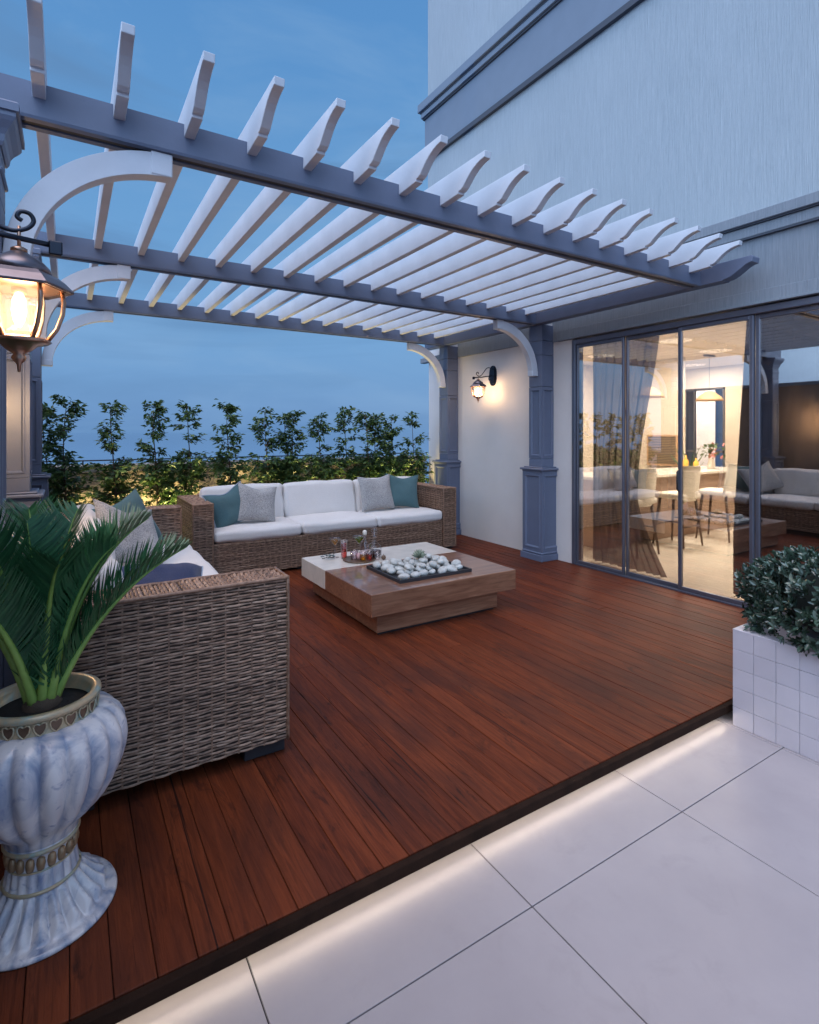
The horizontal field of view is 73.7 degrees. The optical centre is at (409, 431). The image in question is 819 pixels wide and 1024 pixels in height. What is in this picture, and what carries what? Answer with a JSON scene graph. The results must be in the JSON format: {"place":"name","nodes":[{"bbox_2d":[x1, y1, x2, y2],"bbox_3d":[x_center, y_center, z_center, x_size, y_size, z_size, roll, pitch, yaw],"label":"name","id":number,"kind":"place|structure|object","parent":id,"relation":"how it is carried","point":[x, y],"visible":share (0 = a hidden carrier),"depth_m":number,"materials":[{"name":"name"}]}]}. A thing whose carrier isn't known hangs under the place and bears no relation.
{"place":"outdoors","nodes":[
{"label":"outdoors","id":0,"kind":"place"},
{"bbox_2d":[42,394,101,510],"bbox_3d":[-3.763,0.389,5.865,0.867,1.583,0.732,0,0,-32],"label":"hedge plant","id":1,"kind":"object","parent":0,"point":[61,476],"visible":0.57,"depth_m":5.80,"materials":[{"name":"green plant"}]},
{"bbox_2d":[80,400,149,506],"bbox_3d":[-3.305,0.409,6.109,0.734,1.543,0.627,0,0,-32],"label":"hedge plant","id":2,"kind":"object","parent":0,"point":[120,467],"visible":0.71,"depth_m":6.08,"materials":[{"name":"green plant"}]},
{"bbox_2d":[122,399,188,505],"bbox_3d":[-2.912,0.400,6.354,0.646,1.563,0.619,0,0,21],"label":"hedge plant","id":3,"kind":"object","parent":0,"point":[151,480],"visible":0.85,"depth_m":6.29,"materials":[{"name":"green plant"}]},
{"bbox_2d":[163,399,213,502],"bbox_3d":[-2.641,0.395,6.595,0.617,1.573,0.658,0,0,10],"label":"hedge plant","id":4,"kind":"object","parent":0,"point":[194,472],"visible":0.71,"depth_m":6.52,"materials":[{"name":"green plant"}]},
{"bbox_2d":[204,398,254,486],"bbox_3d":[-2.227,0.382,6.721,0.678,1.599,0.622,0,0,-32],"label":"hedge plant","id":5,"kind":"object","parent":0,"point":[220,467],"visible":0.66,"depth_m":6.70,"materials":[{"name":"green plant"}]},
{"bbox_2d":[242,407,290,483],"bbox_3d":[-1.846,0.426,7.088,0.753,1.509,0.556,0,0,-32],"label":"hedge plant","id":6,"kind":"object","parent":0,"point":[259,431],"visible":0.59,"depth_m":7.04,"materials":[{"name":"green plant"}]},
{"bbox_2d":[263,410,317,484],"bbox_3d":[-1.540,0.440,7.245,0.817,1.480,0.649,0,0,-32],"label":"hedge plant","id":7,"kind":"object","parent":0,"point":[293,470],"visible":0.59,"depth_m":7.16,"materials":[{"name":"green plant"}]},
{"bbox_2d":[300,412,346,480],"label":"hedge plant","id":8,"kind":"object","parent":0,"point":[318,471],"visible":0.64,"depth_m":7.43,"materials":[{"name":"green plant"}]},
{"bbox_2d":[323,405,364,480],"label":"hedge plant","id":9,"kind":"object","parent":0,"point":[350,474],"visible":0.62,"depth_m":7.69,"materials":[{"name":"green plant"}]},
{"bbox_2d":[0,0,722,432],"label":"sky","id":10,"kind":"structure","parent":0,"point":[370,55],"materials":[{"name":"blue"}]},
{"bbox_2d":[348,409,395,478],"bbox_3d":[-0.523,0.426,7.898,0.861,1.509,0.563,0,0,-32],"label":"hedge plant","id":11,"kind":"object","parent":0,"point":[375,467],"visible":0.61,"depth_m":7.82,"materials":[{"name":"green plant"}]},
{"bbox_2d":[0,535,747,1023],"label":"deck","id":12,"kind":"structure","parent":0,"point":[410,741],"depth_m":2.53,"materials":[{"name":"brown wood"}]},
{"bbox_2d":[0,672,127,971],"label":"urn","id":13,"kind":"object","parent":12,"relation":"on","point":[59,763],"visible":0.93,"depth_m":1.62,"materials":[{"name":"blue ceramic"}]},
{"bbox_2d":[0,493,190,712],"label":"cycad","id":14,"kind":"object","parent":13,"relation":"on","point":[48,574],"visible":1,"depth_m":1.72,"materials":[{"name":"green plant"}]},
{"bbox_2d":[15,504,289,811],"bbox_3d":[-1.770,1.035,3.555,1.100,0.930,2.994,0,0,-32],"label":"wicker sofa","id":15,"kind":"object","parent":12,"relation":"on","point":[191,672],"visible":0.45,"depth_m":2.36,"materials":[{"name":"wicker"}]},
{"bbox_2d":[91,488,162,539],"bbox_3d":[-2.205,0.729,4.279,0.158,0.479,0.480,-25,5,22],"label":"pillow","id":16,"kind":"object","parent":15,"relation":"on","point":[133,497],"visible":0.2,"depth_m":4.37,"materials":[{"name":"teal fabric"}]},
{"bbox_2d":[92,498,162,563],"bbox_3d":[-2.041,0.742,3.974,0.193,0.498,0.520,-31,-26,12],"label":"pillow","id":17,"kind":"object","parent":15,"relation":"on","point":[142,532],"visible":0.45,"depth_m":3.87,"materials":[{"name":"white fabric"}]},
{"bbox_2d":[122,563,202,584],"bbox_3d":[-1.268,0.842,2.722,0.508,0.274,0.489,3,24,-29],"label":"pillow","id":18,"kind":"object","parent":15,"relation":"on","point":[165,572],"visible":0.09,"depth_m":2.78,"materials":[{"name":"blue fabric"}]},
{"bbox_2d":[177,476,455,573],"bbox_3d":[-0.998,1.048,6.575,3.221,0.904,0.925,0,0,-32],"label":"wicker sofa","id":19,"kind":"object","parent":12,"relation":"on","point":[313,517],"visible":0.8,"depth_m":6.28,"materials":[{"name":"fabric"}]},
{"bbox_2d":[201,481,243,527],"bbox_3d":[-1.935,0.802,5.859,0.156,0.437,0.488,-23,-1,40],"label":"pillow","id":20,"kind":"object","parent":19,"relation":"on","point":[226,508],"visible":0.66,"depth_m":5.76,"materials":[{"name":"teal fabric"}]},
{"bbox_2d":[238,482,276,521],"bbox_3d":[-1.684,0.786,6.025,0.460,0.438,0.167,12,-27,-34],"label":"pillow","id":21,"kind":"object","parent":19,"relation":"on","point":[257,504],"visible":0.97,"depth_m":5.95,"materials":[{"name":"white fabric"}]},
{"bbox_2d":[357,474,394,511],"bbox_3d":[-0.419,0.764,6.906,0.470,0.449,0.165,-2,-15,-30],"label":"pillow","id":22,"kind":"object","parent":19,"relation":"on","point":[376,493],"visible":1,"depth_m":6.84,"materials":[{"name":"white fabric"}]},
{"bbox_2d":[385,473,418,507],"bbox_3d":[-0.093,0.765,7.101,0.460,0.449,0.156,4,-17,-18],"label":"pillow","id":23,"kind":"object","parent":19,"relation":"on","point":[404,491],"visible":0.88,"depth_m":7.05,"materials":[{"name":"teal fabric"}]},
{"bbox_2d":[0,0,758,689],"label":"pergola","id":24,"kind":"object","parent":12,"relation":"on","point":[448,274],"visible":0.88,"depth_m":3.97,"materials":[{"name":"grey paint"}]},
{"bbox_2d":[67,699,732,1023],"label":"deck fascia","id":25,"kind":"structure","parent":12,"relation":"attached to","point":[148,995],"depth_m":1.79,"materials":[{"name":"brown wood"}]},
{"bbox_2d":[302,542,515,634],"bbox_3d":[-0.049,1.335,4.865,1.391,0.330,1.380,0,0,-32],"label":"coffee table","id":26,"kind":"object","parent":12,"relation":"on","point":[377,603],"visible":0.75,"depth_m":4.38,"materials":[{"name":"brown wood"}]},
{"bbox_2d":[320,553,334,558],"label":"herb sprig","id":27,"kind":"object","parent":26,"relation":"on","point":[329,555],"visible":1,"depth_m":5.03,"materials":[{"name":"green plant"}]},
{"bbox_2d":[343,555,375,562],"bbox_3d":[-0.459,1.163,4.992,0.304,0.012,0.304,0,0,-32],"label":"serving tray","id":28,"kind":"object","parent":26,"relation":"on","point":[351,559],"visible":0.92,"depth_m":4.98,"materials":[{"name":"brown wood"}]},
{"bbox_2d":[353,535,363,542],"bbox_3d":[-0.470,1.069,5.085,0.121,0.199,0.121,0,0,-32],"label":"cocktail glass","id":29,"kind":"object","parent":28,"relation":"on","point":[358,539],"visible":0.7,"depth_m":5.06,"materials":[{"name":"green glass"}]},
{"bbox_2d":[356,553,361,559],"bbox_3d":[-0.462,1.131,4.997,0.056,0.075,0.056,0,0,-32],"label":"pink candle","id":30,"kind":"object","parent":28,"relation":"on","point":[357,556],"visible":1,"depth_m":4.98,"materials":[{"name":"wax"}]},
{"bbox_2d":[367,528,381,557],"bbox_3d":[-0.328,1.026,5.104,0.140,0.284,0.140,0,0,-32],"label":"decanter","id":31,"kind":"object","parent":26,"relation":"on","point":[376,552],"visible":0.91,"depth_m":5.07,"materials":[{"name":"clear glass"}]},
{"bbox_2d":[367,559,471,583],"bbox_3d":[0.077,1.157,4.626,0.700,0.025,0.560,0,0,-32],"label":"pebble tray","id":32,"kind":"object","parent":26,"relation":"on","point":[436,574],"visible":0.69,"depth_m":4.44,"materials":[{"name":"plastic"}]},
{"bbox_2d":[373,562,380,568],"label":"pebble","id":33,"kind":"object","parent":32,"relation":"on","point":[376,565],"visible":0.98,"depth_m":4.62,"materials":[{"name":"white stone"}]},
{"bbox_2d":[381,563,393,571],"bbox_3d":[-0.184,1.134,4.565,0.115,0.070,0.090,-9,-5,14],"label":"pebble","id":34,"kind":"object","parent":32,"relation":"on","point":[384,567],"visible":0.73,"depth_m":4.53,"materials":[{"name":"white stone"}]},
{"bbox_2d":[387,567,395,573],"bbox_3d":[-0.149,1.134,4.462,0.079,0.061,0.072,4,11,-14],"label":"pebble","id":35,"kind":"object","parent":32,"relation":"on","point":[391,570],"visible":1,"depth_m":4.44,"materials":[{"name":"white stone"}]},
{"bbox_2d":[395,566,404,570],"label":"pebble","id":36,"kind":"object","parent":32,"relation":"on","point":[397,568],"visible":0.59,"depth_m":4.49,"materials":[{"name":"white stone"}]},
{"bbox_2d":[398,573,409,579],"bbox_3d":[-0.045,1.135,4.284,0.107,0.054,0.075,-12,-14,18],"label":"pebble","id":37,"kind":"object","parent":32,"relation":"on","point":[402,576],"visible":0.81,"depth_m":4.26,"materials":[{"name":"white stone"}]},
{"bbox_2d":[404,569,412,574],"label":"pebble","id":38,"kind":"object","parent":32,"relation":"on","point":[408,571],"visible":0.43,"depth_m":4.41,"materials":[{"name":"white stone"}]},
{"bbox_2d":[404,564,412,570],"bbox_3d":[-0.010,1.097,4.437,0.072,0.045,0.097,14,3,-10],"label":"pebble","id":39,"kind":"object","parent":38,"relation":"on","point":[408,567],"visible":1,"depth_m":4.41,"materials":[{"name":"white stone"}]},
{"bbox_2d":[410,571,420,577],"bbox_3d":[0.047,1.133,4.341,0.086,0.050,0.075,-3,-2,-24],"label":"pebble","id":40,"kind":"object","parent":32,"relation":"on","point":[414,574],"visible":0.95,"depth_m":4.32,"materials":[{"name":"white stone"}]},
{"bbox_2d":[415,566,424,571],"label":"pebble","id":41,"kind":"object","parent":32,"relation":"on","point":[418,568],"visible":0.49,"depth_m":4.47,"materials":[{"name":"white stone"}]},
{"bbox_2d":[419,563,426,567],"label":"pebble","id":42,"kind":"object","parent":41,"relation":"on","point":[422,565],"visible":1,"depth_m":4.46,"materials":[{"name":"white stone"}]},
{"bbox_2d":[420,569,427,575],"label":"pebble","id":43,"kind":"object","parent":32,"relation":"on","point":[424,572],"visible":0.73,"depth_m":4.36,"materials":[{"name":"white stone"}]},
{"bbox_2d":[438,566,446,572],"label":"pebble","id":44,"kind":"object","parent":32,"relation":"on","point":[442,569],"visible":0.83,"depth_m":4.46,"materials":[{"name":"white stone"}]},
{"bbox_2d":[445,565,457,571],"bbox_3d":[0.346,1.133,4.527,0.110,0.066,0.089,0,0,12],"label":"pebble","id":45,"kind":"object","parent":32,"relation":"on","point":[450,568],"visible":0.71,"depth_m":4.50,"materials":[{"name":"white stone"}]},
{"bbox_2d":[451,559,460,565],"bbox_3d":[0.402,1.133,4.700,0.084,0.073,0.095,-15,-13,32],"label":"pebble","id":46,"kind":"object","parent":32,"relation":"on","point":[455,562],"visible":0.54,"depth_m":4.67,"materials":[{"name":"white stone"}]},
{"bbox_2d":[455,564,462,569],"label":"pebble","id":47,"kind":"object","parent":32,"relation":"on","point":[458,566],"visible":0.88,"depth_m":4.58,"materials":[{"name":"white stone"}]},
{"bbox_2d":[42,433,722,482],"bbox_3d":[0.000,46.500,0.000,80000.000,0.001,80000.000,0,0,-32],"label":"water","id":48,"kind":"structure","parent":0,"point":[85,446],"depth_m":1883.45,"materials":[{"name":"blue liquid"}]},
{"bbox_2d":[379,414,412,475],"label":"hedge plant","id":49,"kind":"object","parent":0,"point":[394,462],"visible":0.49,"depth_m":8.09,"materials":[{"name":"green plant"}]},
{"bbox_2d":[397,411,433,482],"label":"hedge plant","id":50,"kind":"object","parent":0,"point":[420,464],"visible":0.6,"depth_m":8.26,"materials":[{"name":"green plant"}]},
{"bbox_2d":[116,711,818,1023],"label":"terrace floor","id":51,"kind":"structure","parent":0,"point":[676,881],"depth_m":1.76,"materials":[{"name":"ceramic"}]},
{"bbox_2d":[733,612,818,761],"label":"planter box","id":52,"kind":"object","parent":51,"relation":"on","point":[775,691],"visible":0.88,"depth_m":2.79,"materials":[{"name":"white tile"}]},
{"bbox_2d":[734,544,818,658],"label":"shrub","id":53,"kind":"object","parent":52,"relation":"in","point":[792,591],"visible":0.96,"depth_m":2.82,"materials":[{"name":"green plant"}]},
{"bbox_3d":[-1.916,0.380,1.962,0.434,2.440,8.240,0,0,-32],"label":"side wall","id":54,"kind":"object","parent":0,"visible":0},
{"bbox_2d":[0,209,73,371],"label":"wall lantern","id":55,"kind":"object","parent":54,"relation":"attached to","point":[24,274],"depth_m":1.35,"materials":[{"name":"metal"}]},
{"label":"terrace slab","id":56,"kind":"structure","parent":0,"visible":0},
{"bbox_2d":[42,452,426,505],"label":"parapet wall","id":57,"kind":"structure","parent":56,"relation":"on","point":[212,482],"depth_m":6.85,"materials":[{"name":"paint"}]},
{"bbox_2d":[418,0,818,608],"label":"building","id":58,"kind":"structure","parent":56,"relation":"on","point":[703,114],"depth_m":5.64,"materials":[{"name":"paint"}]},
{"bbox_2d":[470,366,496,400],"bbox_3d":[0.973,-0.643,7.287,0.380,0.506,0.204,0,0,-32],"label":"wall lantern","id":59,"kind":"object","parent":58,"relation":"attached to","point":[478,384],"depth_m":7.29,"materials":[{"name":"metal"}]},
{"bbox_2d":[576,337,624,574],"bbox_3d":[2.068,0.249,5.933,0.032,2.474,0.622,0,0,-32],"label":"sliding door","id":60,"kind":"structure","parent":58,"relation":"in","point":[619,339],"depth_m":6.01,"materials":[{"name":"grey glass"}]},
{"bbox_2d":[626,328,677,587],"bbox_3d":[2.405,0.249,5.426,0.069,2.474,0.594,0,0,-32],"label":"sliding door","id":61,"kind":"structure","parent":58,"relation":"in","point":[671,331],"depth_m":5.66,"materials":[{"name":"grey glass"}]},
{"bbox_2d":[583,321,745,600],"bbox_3d":[5.162,0.105,6.624,5.660,2.910,8.230,0,0,-32],"label":"interior room","id":62,"kind":"object","parent":58,"relation":"attached to","point":[708,566],"visible":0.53,"depth_m":9.35,"materials":[{"name":"beige paint"}]},
{"bbox_2d":[593,336,666,576],"bbox_3d":[2.368,0.130,5.942,0.084,2.700,0.920,0,0,-32],"label":"curtain","id":63,"kind":"object","parent":62,"relation":"hanging from","point":[607,454],"visible":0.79,"depth_m":6.03,"materials":[{"name":"beige fabric"}]},
{"bbox_2d":[638,468,659,553],"bbox_3d":[2.770,0.967,6.732,0.454,1.059,0.502,0,0,-32],"label":"bar stool","id":64,"kind":"object","parent":62,"relation":"on","point":[646,486],"visible":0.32,"depth_m":6.54,"materials":[{"name":"beige fabric"}]},
{"bbox_2d":[649,387,664,397],"bbox_3d":[3.550,-0.885,8.086,0.430,0.750,0.430,0,0,-32],"label":"pendant lamp","id":65,"kind":"object","parent":62,"relation":"hanging from","point":[655,393],"visible":0.31,"depth_m":7.93,"materials":[{"name":"plastic"}]},
{"bbox_2d":[583,466,734,547],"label":"kitchen island","id":66,"kind":"structure","parent":62,"relation":"on","point":[666,479],"depth_m":7.84,"materials":[{"name":"white"}]},
{"bbox_2d":[683,454,688,465],"bbox_3d":[4.323,0.458,8.547,0.080,0.241,0.078,0,0,-32],"label":"counter bottle","id":67,"kind":"object","parent":66,"relation":"on","point":[685,462],"visible":0.7,"depth_m":8.52,"materials":[{"name":"glass"}]},
{"bbox_2d":[670,446,705,465],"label":"indoor plant","id":68,"kind":"object","parent":66,"relation":"on","point":[692,461],"visible":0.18,"depth_m":8.88,"materials":[{"name":"green plant"}]},
{"bbox_2d":[693,457,698,465],"bbox_3d":[4.519,0.482,8.611,0.080,0.191,0.078,0,0,-32],"label":"counter bottle","id":69,"kind":"object","parent":66,"relation":"on","point":[695,462],"visible":0.75,"depth_m":8.59,"materials":[{"name":"glass"}]},
{"bbox_2d":[697,442,725,468],"bbox_3d":[4.807,0.369,8.660,0.368,0.418,0.387,0,0,2],"label":"flower vase","id":70,"kind":"object","parent":66,"relation":"on","point":[711,464],"visible":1,"depth_m":8.63,"materials":[{"name":"white ceramic"}]},
{"bbox_2d":[647,435,677,465],"bbox_3d":[4.371,0.315,9.450,0.058,0.530,0.560,0,0,-32],"label":"slatted panel","id":71,"kind":"object","parent":62,"relation":"attached to","point":[661,449],"visible":0.95,"depth_m":9.43,"materials":[{"name":"brown wood"}]},
{"bbox_2d":[652,465,703,548],"bbox_3d":[3.575,0.967,7.236,0.454,1.059,0.502,0,0,-32],"label":"bar stool","id":72,"kind":"object","parent":62,"relation":"on","point":[691,478],"visible":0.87,"depth_m":7.09,"materials":[{"name":"beige fabric"}]},
{"bbox_2d":[685,387,724,466],"bbox_3d":[5.794,0.070,10.730,0.110,1.860,0.800,0,0,-32],"label":"window","id":73,"kind":"structure","parent":62,"relation":"in","point":[703,412],"depth_m":10.71,"materials":[{"name":"clear glass"}]},
{"bbox_2d":[695,354,723,401],"bbox_3d":[4.906,-0.885,8.935,0.430,0.750,0.430,0,0,-32],"label":"pendant lamp","id":74,"kind":"object","parent":62,"relation":"hanging from","point":[707,396],"visible":1,"depth_m":8.86,"materials":[{"name":"plastic"}]},
{"bbox_2d":[695,464,736,542],"bbox_3d":[4.356,0.967,7.654,0.454,1.059,0.502,0,0,-41],"label":"bar stool","id":75,"kind":"object","parent":62,"relation":"on","point":[727,490],"visible":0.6,"depth_m":7.45,"materials":[{"name":"beige fabric"}]},
{"bbox_2d":[733,310,818,595],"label":"curtain","id":76,"kind":"object","parent":62,"relation":"hanging from","point":[789,429],"visible":0.64,"depth_m":4.65,"materials":[{"name":"beige fabric"}]},
{"bbox_2d":[677,315,754,606],"bbox_3d":[2.710,0.249,4.873,0.069,2.474,0.668,0,0,-32],"label":"sliding door","id":77,"kind":"structure","parent":58,"relation":"in","point":[751,318],"depth_m":4.80,"materials":[{"name":"grey glass"}]},
{"bbox_2d":[755,304,818,566],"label":"sliding door","id":78,"kind":"structure","parent":58,"relation":"in","point":[758,318],"depth_m":4.59,"materials":[{"name":"grey glass"}]},
{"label":"pebble","id":79,"kind":"object","parent":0,"visible":0},
{"bbox_2d":[429,561,436,567],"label":"pebble","id":80,"kind":"object","parent":79,"relation":"on","point":[432,564],"visible":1,"depth_m":4.51,"materials":[{"name":"white stone"}]},
{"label":"pebble","id":81,"kind":"object","parent":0,"visible":0},
{"bbox_2d":[436,559,444,563],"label":"pebble","id":82,"kind":"object","parent":81,"relation":"on","point":[439,561],"visible":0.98,"depth_m":4.60,"materials":[{"name":"white stone"}]},
{"label":"pebble","id":83,"kind":"object","parent":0,"visible":0},
{"bbox_2d":[408,559,414,564],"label":"pebble","id":84,"kind":"object","parent":83,"relation":"on","point":[411,562],"visible":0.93,"depth_m":4.57,"materials":[{"name":"white stone"}]},
{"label":"pebble","id":85,"kind":"object","parent":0,"visible":0},
{"bbox_2d":[419,557,427,562],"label":"pebble","id":86,"kind":"object","parent":85,"relation":"on","point":[423,560],"visible":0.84,"depth_m":4.64,"materials":[{"name":"white stone"}]},
{"bbox_2d":[412,549,425,557],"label":"succulent","id":87,"kind":"object","parent":86,"relation":"on","point":[419,553],"visible":1,"depth_m":4.67,"materials":[{"name":"green plant"}]},
{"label":"pebble","id":88,"kind":"object","parent":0,"visible":0},
{"bbox_2d":[432,555,439,560],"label":"pebble","id":89,"kind":"object","parent":88,"relation":"on","point":[435,557],"visible":0.63,"depth_m":4.69,"materials":[{"name":"white stone"}]},
{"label":"pebble","id":90,"kind":"object","parent":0,"visible":0},
{"bbox_2d":[389,558,399,564],"bbox_3d":[-0.127,1.097,4.618,0.096,0.053,0.081,17,12,33],"label":"pebble","id":91,"kind":"object","parent":90,"relation":"on","point":[393,561],"visible":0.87,"depth_m":4.59,"materials":[{"name":"white stone"}]},
{"label":"pebble","id":92,"kind":"object","parent":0,"visible":0},
{"bbox_2d":[425,553,431,558],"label":"pebble","id":93,"kind":"object","parent":92,"relation":"on","point":[428,556],"visible":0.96,"depth_m":4.81,"materials":[{"name":"white stone"}]}
]}

